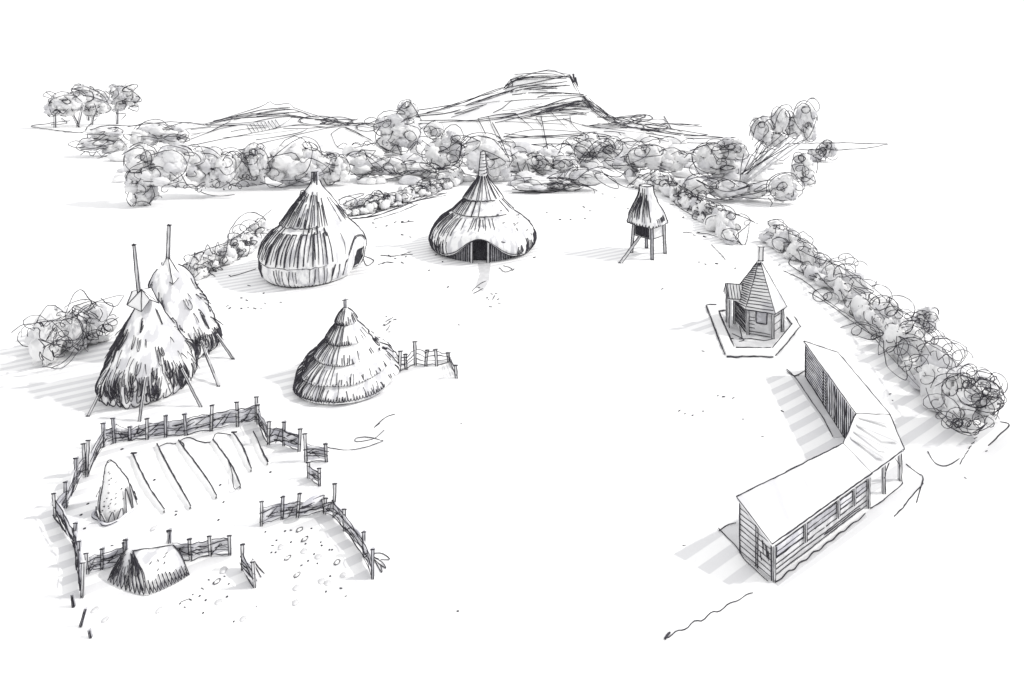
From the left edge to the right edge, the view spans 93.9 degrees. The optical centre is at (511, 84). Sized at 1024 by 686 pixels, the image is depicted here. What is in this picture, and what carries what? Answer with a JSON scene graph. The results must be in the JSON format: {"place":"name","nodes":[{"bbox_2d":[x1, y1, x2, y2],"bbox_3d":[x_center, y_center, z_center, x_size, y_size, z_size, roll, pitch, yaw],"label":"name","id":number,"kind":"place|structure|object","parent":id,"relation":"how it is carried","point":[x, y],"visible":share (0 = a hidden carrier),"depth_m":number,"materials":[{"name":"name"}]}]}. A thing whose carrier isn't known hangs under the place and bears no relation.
{"place":"outdoors","nodes":[
{"label":"outdoors","id":0,"kind":"place"},
{"bbox_2d":[31,118,95,132],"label":"ground","id":1,"kind":"structure","parent":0,"point":[66,127],"depth_m":262.81,"materials":[{"name":"white"}]},
{"bbox_2d":[70,83,113,124],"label":"tree","id":2,"kind":"object","parent":1,"relation":"on","point":[97,103],"visible":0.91,"depth_m":272.29,"materials":[{"name":"white plant"}]},
{"bbox_2d":[210,438,240,489],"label":"garden ridge","id":3,"kind":"structure","parent":0,"point":[224,460],"depth_m":30.12,"materials":[{"name":"white soil"}]},
{"bbox_2d":[119,70,735,149],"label":"hill","id":4,"kind":"structure","parent":0,"point":[536,108],"depth_m":247.89,"materials":[{"name":"white"}]},
{"bbox_2d":[475,263,490,290],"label":"path","id":5,"kind":"structure","parent":0,"point":[484,271],"depth_m":60.11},
{"bbox_2d":[0,87,1023,685],"bbox_3d":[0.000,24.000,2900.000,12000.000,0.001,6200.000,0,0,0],"label":"ground","id":6,"kind":"structure","parent":0,"point":[550,483],"depth_m":32.90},
{"bbox_2d":[43,91,86,127],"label":"tree","id":7,"kind":"object","parent":6,"relation":"on","point":[69,104],"visible":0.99,"depth_m":260.95,"materials":[{"name":"white plant"}]},
{"bbox_2d":[12,290,124,368],"bbox_3d":[-40.554,21.290,43.782,9.686,5.420,7.300,0,0,44],"label":"hedge","id":8,"kind":"object","parent":6,"relation":"on","point":[54,332],"visible":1,"depth_m":42.75,"materials":[{"name":"white plant"}]},
{"bbox_2d":[50,441,86,597],"bbox_3d":[-23.676,23.038,25.476,1.565,2.132,9.613,0,0,-41],"label":"wattle fence","id":9,"kind":"object","parent":6,"relation":"on","point":[58,506],"visible":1,"depth_m":26.19,"materials":[{"name":"white wood"}]},
{"bbox_2d":[70,593,75,607],"bbox_3d":[-20.194,23.726,21.992,0.215,0.568,0.136,0,0,0],"label":"stake","id":10,"kind":"object","parent":6,"relation":"on","point":[73,602],"visible":1,"depth_m":21.95,"materials":[{"name":"grey wood"}]},
{"bbox_2d":[78,607,87,627],"bbox_3d":[-19.009,23.604,21.190,0.353,0.824,0.138,0,0,0],"label":"stake","id":11,"kind":"object","parent":6,"relation":"on","point":[83,618],"visible":1,"depth_m":21.15,"materials":[{"name":"grey wood"}]},
{"bbox_2d":[88,628,92,637],"bbox_3d":[-18.319,23.834,20.767,0.189,0.357,0.131,0,0,0],"label":"stake","id":12,"kind":"object","parent":6,"relation":"on","point":[90,634],"visible":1,"depth_m":20.73,"materials":[{"name":"grey wood"}]},
{"bbox_2d":[86,393,99,416],"bbox_3d":[-30.685,22.952,35.632,0.261,2.239,2.196,0,0,0],"label":"prop pole","id":13,"kind":"object","parent":6,"relation":"on","point":[92,407],"visible":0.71,"depth_m":34.97,"materials":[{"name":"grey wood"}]},
{"bbox_2d":[91,606,97,612],"bbox_3d":[-19.055,23.954,21.818,0.270,0.084,0.249,0,0,-29],"label":"flat stone","id":14,"kind":"object","parent":6,"relation":"on","point":[94,609],"visible":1,"depth_m":21.79,"materials":[{"name":"white stone"}]},
{"bbox_2d":[68,125,130,157],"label":"scrub","id":15,"kind":"object","parent":6,"relation":"on","point":[106,140],"visible":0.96,"depth_m":158.73,"materials":[{"name":"white plant"}]},
{"bbox_2d":[83,542,122,573],"bbox_3d":[-20.130,23.482,23.707,1.774,1.244,0.293,0,0,-20],"label":"wattle fence","id":16,"kind":"object","parent":6,"relation":"on","point":[102,560],"visible":0.86,"depth_m":23.65,"materials":[{"name":"white wood"}]},
{"bbox_2d":[91,459,139,526],"bbox_3d":[-22.355,22.651,26.982,2.079,2.711,1.803,0,0,27],"label":"straw heap","id":17,"kind":"object","parent":6,"relation":"on","point":[117,498],"visible":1,"depth_m":26.71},
{"bbox_2d":[104,82,141,123],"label":"tree","id":18,"kind":"object","parent":6,"relation":"on","point":[124,96],"visible":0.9,"depth_m":289.37,"materials":[{"name":"white plant"}]},
{"bbox_2d":[138,376,146,421],"bbox_3d":[-26.532,22.562,34.327,0.248,2.908,0.637,0,0,4],"label":"prop pole","id":19,"kind":"object","parent":6,"relation":"on","point":[142,401],"visible":1,"depth_m":34.28,"materials":[{"name":"white wood"}]},
{"bbox_2d":[95,244,199,408],"bbox_3d":[-28.891,18.323,38.105,6.719,11.354,6.399,0,0,0],"label":"straw stack","id":20,"kind":"object","parent":6,"relation":"on","point":[153,343],"visible":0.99,"depth_m":36.69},
{"bbox_2d":[130,452,164,513],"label":"garden ridge","id":21,"kind":"structure","parent":6,"relation":"on","point":[147,491],"depth_m":28.46,"materials":[{"name":"white soil"}]},
{"bbox_2d":[107,528,189,595],"bbox_3d":[-17.661,23.190,23.313,3.829,1.620,1.812,0,0,0],"label":"thatched shelter","id":22,"kind":"object","parent":6,"relation":"on","point":[146,570],"visible":1,"depth_m":23.15,"materials":[{"name":"plant"}]},
{"bbox_2d":[96,432,230,496],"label":"furrow","id":23,"kind":"structure","parent":6,"relation":"on","point":[193,439],"depth_m":32.12,"materials":[{"name":"white soil"}]},
{"bbox_2d":[122,140,205,206],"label":"bush","id":24,"kind":"object","parent":6,"relation":"on","point":[149,169],"visible":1,"depth_m":94.15,"materials":[{"name":"white plant"}]},
{"bbox_2d":[123,119,204,145],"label":"bush","id":25,"kind":"object","parent":6,"relation":"on","point":[152,134],"visible":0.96,"depth_m":170.17,"materials":[{"name":"white plant"}]},
{"bbox_2d":[85,395,258,476],"bbox_3d":[-22.844,22.894,32.871,9.428,2.426,3.214,0,0,-32],"label":"wattle fence","id":26,"kind":"object","parent":6,"relation":"on","point":[211,421],"visible":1,"depth_m":32.58,"materials":[{"name":"white wood"}]},
{"bbox_2d":[155,443,190,509],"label":"garden ridge","id":27,"kind":"structure","parent":6,"relation":"on","point":[171,478],"depth_m":29.03,"materials":[{"name":"white soil"}]},
{"bbox_2d":[148,224,222,359],"bbox_3d":[-29.756,18.283,43.354,6.560,11.449,6.266,0,0,0],"label":"straw stack","id":28,"kind":"object","parent":6,"relation":"on","point":[180,294],"visible":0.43,"depth_m":42.48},
{"bbox_2d":[180,368,202,406],"bbox_3d":[-23.966,22.646,35.732,1.867,2.817,0.224,0,0,7],"label":"prop pole","id":29,"kind":"object","parent":6,"relation":"on","point":[197,399],"visible":1,"depth_m":35.70,"materials":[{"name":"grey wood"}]},
{"bbox_2d":[176,440,216,499],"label":"garden ridge","id":30,"kind":"structure","parent":6,"relation":"on","point":[195,468],"depth_m":29.64,"materials":[{"name":"white soil"}]},
{"bbox_2d":[167,532,231,561],"bbox_3d":[-15.840,23.316,24.236,3.162,1.581,0.354,0,0,-5],"label":"wattle fence","id":31,"kind":"object","parent":6,"relation":"on","point":[209,546],"visible":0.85,"depth_m":24.27,"materials":[{"name":"white wood"}]},
{"bbox_2d":[200,340,220,385],"bbox_3d":[-24.751,22.826,39.134,3.913,2.537,0.269,0,0,38],"label":"prop pole","id":32,"kind":"object","parent":6,"relation":"on","point":[214,374],"visible":1,"depth_m":39.00,"materials":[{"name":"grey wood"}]},
{"bbox_2d":[181,144,253,196],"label":"bush","id":33,"kind":"object","parent":6,"relation":"on","point":[213,168],"visible":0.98,"depth_m":101.09,"materials":[{"name":"white plant"}]},
{"bbox_2d":[215,599,221,604],"bbox_3d":[-13.610,23.952,22.145,0.296,0.087,0.256,0,0,0],"label":"flat stone","id":34,"kind":"object","parent":6,"relation":"on","point":[218,601],"visible":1,"depth_m":22.13,"materials":[{"name":"white stone"}]},
{"bbox_2d":[215,333,234,359],"bbox_3d":[-25.249,23.058,42.056,2.118,2.057,0.287,0,0,14],"label":"prop pole","id":35,"kind":"object","parent":6,"relation":"on","point":[229,352],"visible":1,"depth_m":42.02,"materials":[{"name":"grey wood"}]},
{"bbox_2d":[183,212,270,279],"bbox_3d":[-39.571,21.995,68.111,5.958,4.564,21.505,0,0,0],"label":"hedge","id":36,"kind":"object","parent":6,"relation":"on","point":[199,265],"visible":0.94,"depth_m":64.98,"materials":[{"name":"white plant"}]},
{"bbox_2d":[231,431,251,471],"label":"garden ridge","id":37,"kind":"structure","parent":6,"relation":"on","point":[240,448],"depth_m":31.12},
{"bbox_2d":[223,142,271,189],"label":"bush","id":38,"kind":"object","parent":6,"relation":"on","point":[256,166],"visible":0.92,"depth_m":108.84,"materials":[{"name":"white plant"}]},
{"bbox_2d":[239,542,264,587],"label":"wattle fence","id":39,"kind":"object","parent":6,"relation":"on","point":[248,569],"visible":1,"depth_m":23.26,"materials":[{"name":"white wood"}]},
{"bbox_2d":[251,431,268,466],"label":"garden ridge","id":40,"kind":"structure","parent":6,"relation":"on","point":[260,453],"depth_m":31.21,"materials":[{"name":"white soil"}]},
{"bbox_2d":[255,403,302,451],"bbox_3d":[-16.193,23.246,32.279,5.373,1.717,1.028,0,0,31],"label":"wattle fence","id":41,"kind":"object","parent":6,"relation":"on","point":[283,436],"visible":1,"depth_m":31.81,"materials":[{"name":"white wood"}]},
{"bbox_2d":[259,491,324,525],"bbox_3d":[-12.079,23.372,26.536,3.528,1.474,0.338,0,0,-16],"label":"wattle fence","id":42,"kind":"object","parent":6,"relation":"on","point":[282,509],"visible":0.91,"depth_m":26.41,"materials":[{"name":"white wood"}]},
{"bbox_2d":[301,495,323,508],"bbox_3d":[-11.000,23.017,26.410,1.191,0.487,0.417,0,0,-17],"label":"log","id":43,"kind":"object","parent":42,"relation":"on","point":[311,501],"visible":1,"depth_m":26.28,"materials":[{"name":"white wood"}]},
{"bbox_2d":[292,599,298,605],"bbox_3d":[-10.040,23.955,22.150,0.267,0.082,0.284,0,0,-37],"label":"flat stone","id":44,"kind":"object","parent":6,"relation":"on","point":[295,602],"visible":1,"depth_m":22.12,"materials":[{"name":"white stone"}]},
{"bbox_2d":[260,136,337,186],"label":"bush","id":45,"kind":"object","parent":6,"relation":"on","point":[294,162],"visible":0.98,"depth_m":110.54,"materials":[{"name":"white plant"}]},
{"bbox_2d":[300,548,306,553],"bbox_3d":[-10.708,23.952,24.577,0.340,0.088,0.303,0,0,0],"label":"flat stone","id":46,"kind":"object","parent":6,"relation":"on","point":[303,551],"visible":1,"depth_m":24.53,"materials":[{"name":"white stone"}]},
{"bbox_2d":[257,171,366,287],"bbox_3d":[-25.509,17.569,61.583,12.959,12.964,12.828,0,0,0],"label":"round hut","id":47,"kind":"object","parent":6,"relation":"on","point":[316,236],"visible":1,"depth_m":57.74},
{"bbox_2d":[350,246,363,271],"bbox_3d":[-20.204,22.521,61.167,1.865,3.016,2.412,0,0,0],"label":"doorway","id":48,"kind":"structure","parent":47,"relation":"in","point":[358,256],"depth_m":61.87,"materials":[{"name":"grey"}]},
{"bbox_2d":[306,460,321,485],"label":"wattle fence","id":49,"kind":"object","parent":6,"relation":"on","point":[313,474],"visible":1,"depth_m":28.88,"materials":[{"name":"white wood"}]},
{"bbox_2d":[302,432,328,461],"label":"wattle fence","id":50,"kind":"object","parent":6,"relation":"on","point":[312,452],"visible":0.99,"depth_m":30.41,"materials":[{"name":"white wood"}]},
{"bbox_2d":[318,578,324,583],"bbox_3d":[-9.194,23.957,23.080,0.320,0.079,0.284,0,0,-28],"label":"flat stone","id":51,"kind":"object","parent":6,"relation":"on","point":[321,581],"visible":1,"depth_m":23.06,"materials":[{"name":"white stone"}]},
{"bbox_2d":[324,580,330,585],"bbox_3d":[-8.881,23.950,23.017,0.326,0.093,0.257,0,0,0],"label":"flat stone","id":52,"kind":"object","parent":6,"relation":"on","point":[327,582],"visible":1,"depth_m":22.98,"materials":[{"name":"white stone"}]},
{"bbox_2d":[321,153,351,184],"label":"bush","id":53,"kind":"object","parent":6,"relation":"on","point":[339,172],"visible":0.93,"depth_m":113.07,"materials":[{"name":"white plant"}]},
{"bbox_2d":[293,299,399,404],"bbox_3d":[-13.518,20.856,39.674,8.507,6.349,8.278,0,0,0],"label":"round hut","id":54,"kind":"object","parent":6,"relation":"on","point":[350,357],"visible":1,"depth_m":37.56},
{"bbox_2d":[328,441,382,449],"bbox_3d":[-10.407,23.979,31.655,3.582,0.091,0.490,0,0,-9],"label":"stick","id":55,"kind":"object","parent":6,"relation":"on","point":[353,449],"visible":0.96,"depth_m":31.48,"materials":[{"name":"white wood"}]},
{"bbox_2d":[323,482,389,579],"bbox_3d":[-8.280,23.123,25.351,5.404,1.967,1.231,0,0,44],"label":"wattle fence","id":56,"kind":"object","parent":6,"relation":"on","point":[350,529],"visible":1,"depth_m":25.10,"materials":[{"name":"white wood"}]},
{"bbox_2d":[354,430,383,441],"bbox_3d":[-9.707,23.971,32.511,1.920,0.087,1.015,0,0,-12],"label":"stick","id":57,"kind":"object","parent":6,"relation":"on","point":[369,439],"visible":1,"depth_m":32.39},
{"bbox_2d":[364,99,422,154],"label":"bush","id":58,"kind":"object","parent":6,"relation":"on","point":[397,129],"visible":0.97,"depth_m":161.33,"materials":[{"name":"white plant"}]},
{"bbox_2d":[345,149,446,179],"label":"bush","id":59,"kind":"object","parent":6,"relation":"on","point":[366,164],"visible":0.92,"depth_m":118.33,"materials":[{"name":"white plant"}]},
{"bbox_2d":[339,169,464,218],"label":"hedge","id":60,"kind":"object","parent":6,"relation":"on","point":[370,203],"visible":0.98,"depth_m":95.70,"materials":[{"name":"white plant"}]},
{"bbox_2d":[398,340,457,378],"bbox_3d":[-6.981,22.997,40.322,5.157,2.230,2.832,0,0,0],"label":"wattle fence","id":61,"kind":"object","parent":6,"relation":"on","point":[426,353],"visible":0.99,"depth_m":40.72,"materials":[{"name":"white wood"}]},
{"bbox_2d":[416,121,466,169],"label":"bush","id":62,"kind":"object","parent":6,"relation":"on","point":[441,152],"visible":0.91,"depth_m":129.81,"materials":[{"name":"white plant"}]},
{"bbox_2d":[106,132,789,188],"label":"undergrowth","id":63,"kind":"object","parent":6,"relation":"on","point":[630,141],"visible":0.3,"depth_m":138.04,"materials":[{"name":"grey plant"}]},
{"bbox_2d":[428,150,536,262],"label":"round hut","id":64,"kind":"object","parent":6,"relation":"on","point":[482,219],"visible":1,"depth_m":66.77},
{"bbox_2d":[451,132,513,179],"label":"bush","id":65,"kind":"object","parent":6,"relation":"on","point":[498,160],"visible":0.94,"depth_m":115.25,"materials":[{"name":"white plant"}]},
{"bbox_2d":[510,148,578,176],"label":"bush","id":66,"kind":"object","parent":6,"relation":"on","point":[538,161],"visible":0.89,"depth_m":123.17,"materials":[{"name":"white plant"}]},
{"bbox_2d":[510,166,618,192],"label":"scrub","id":67,"kind":"object","parent":6,"relation":"on","point":[574,180],"visible":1,"depth_m":106.89,"materials":[{"name":"white plant"}]},
{"bbox_2d":[559,136,623,163],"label":"bush","id":68,"kind":"object","parent":6,"relation":"on","point":[584,148],"visible":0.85,"depth_m":140.41,"materials":[{"name":"white plant"}]},
{"bbox_2d":[618,184,668,263],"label":"granary","id":69,"kind":"structure","parent":6,"relation":"on","point":[647,219],"depth_m":67.12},
{"bbox_2d":[604,144,694,173],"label":"bush","id":70,"kind":"object","parent":6,"relation":"on","point":[652,157],"visible":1,"depth_m":117.34,"materials":[{"name":"white plant"}]},
{"bbox_2d":[598,167,756,244],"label":"hedge","id":71,"kind":"object","parent":6,"relation":"on","point":[724,225],"visible":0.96,"depth_m":90.09,"materials":[{"name":"white plant"}]},
{"bbox_2d":[689,136,749,179],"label":"bush","id":72,"kind":"object","parent":6,"relation":"on","point":[712,159],"visible":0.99,"depth_m":114.75,"materials":[{"name":"white plant"}]},
{"bbox_2d":[674,173,772,199],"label":"bush","id":73,"kind":"object","parent":6,"relation":"on","point":[726,188],"visible":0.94,"depth_m":97.39,"materials":[{"name":"white plant"}]},
{"bbox_2d":[706,304,800,357],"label":"path","id":74,"kind":"structure","parent":6,"relation":"on","point":[725,340],"depth_m":44.57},
{"bbox_2d":[723,245,786,338],"bbox_3d":[24.059,19.979,47.381,5.686,8.135,4.475,0,0,22],"label":"hut","id":75,"kind":"object","parent":6,"relation":"on","point":[759,303],"visible":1,"depth_m":46.30,"materials":[{"name":"white wood"}]},
{"bbox_2d":[722,314,789,346],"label":"yard","id":76,"kind":"structure","parent":6,"relation":"on","point":[736,335],"depth_m":44.89,"materials":[{"name":"white"}]},
{"bbox_2d":[732,151,817,205],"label":"bush","id":77,"kind":"object","parent":6,"relation":"on","point":[783,188],"visible":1,"depth_m":95.17,"materials":[{"name":"white plant"}]},
{"bbox_2d":[739,98,819,182],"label":"tree","id":78,"kind":"object","parent":6,"relation":"on","point":[799,122],"visible":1,"depth_m":109.36,"materials":[{"name":"white plant"}]},
{"bbox_2d":[736,341,904,581],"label":"long house","id":79,"kind":"structure","parent":6,"relation":"on","point":[788,518],"depth_m":26.40,"materials":[{"name":"white wood"}]},
{"bbox_2d":[785,139,887,162],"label":"bush","id":80,"kind":"object","parent":6,"relation":"on","point":[827,149],"visible":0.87,"depth_m":148.10,"materials":[{"name":"white plant"}]},
{"bbox_2d":[758,219,972,413],"bbox_3d":[37.596,21.922,56.402,7.057,5.352,46.516,0,0,11],"label":"hedge","id":81,"kind":"object","parent":6,"relation":"on","point":[915,352],"visible":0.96,"depth_m":45.97,"materials":[{"name":"white plant"}]},
{"bbox_2d":[911,306,939,334],"bbox_3d":[38.873,22.375,45.036,3.054,2.813,1.866,0,0,-24],"label":"bush","id":82,"kind":"object","parent":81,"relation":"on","point":[929,313],"visible":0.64,"depth_m":44.87,"materials":[{"name":"white plant"}]},
{"bbox_2d":[923,364,1007,435],"bbox_3d":[31.310,21.452,33.229,6.850,5.192,3.084,0,0,0],"label":"bush","id":83,"kind":"object","parent":6,"relation":"on","point":[965,399],"visible":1,"depth_m":32.38,"materials":[{"name":"white plant"}]},
{"bbox_2d":[0,0,1023,86],"label":"sky","id":84,"kind":"structure","parent":0,"point":[44,43],"materials":[{"name":"white"}]},
{"bbox_2d":[111,197,987,611],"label":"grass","id":85,"kind":"structure","parent":0,"point":[395,319],"depth_m":61.75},
{"bbox_2d":[718,369,902,585],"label":"paving","id":86,"kind":"structure","parent":0,"point":[730,532],"depth_m":26.18,"materials":[{"name":"white"}]},
{"bbox_2d":[664,421,1009,639],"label":"track","id":87,"kind":"structure","parent":0,"point":[667,635],"depth_m":27.68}
]}

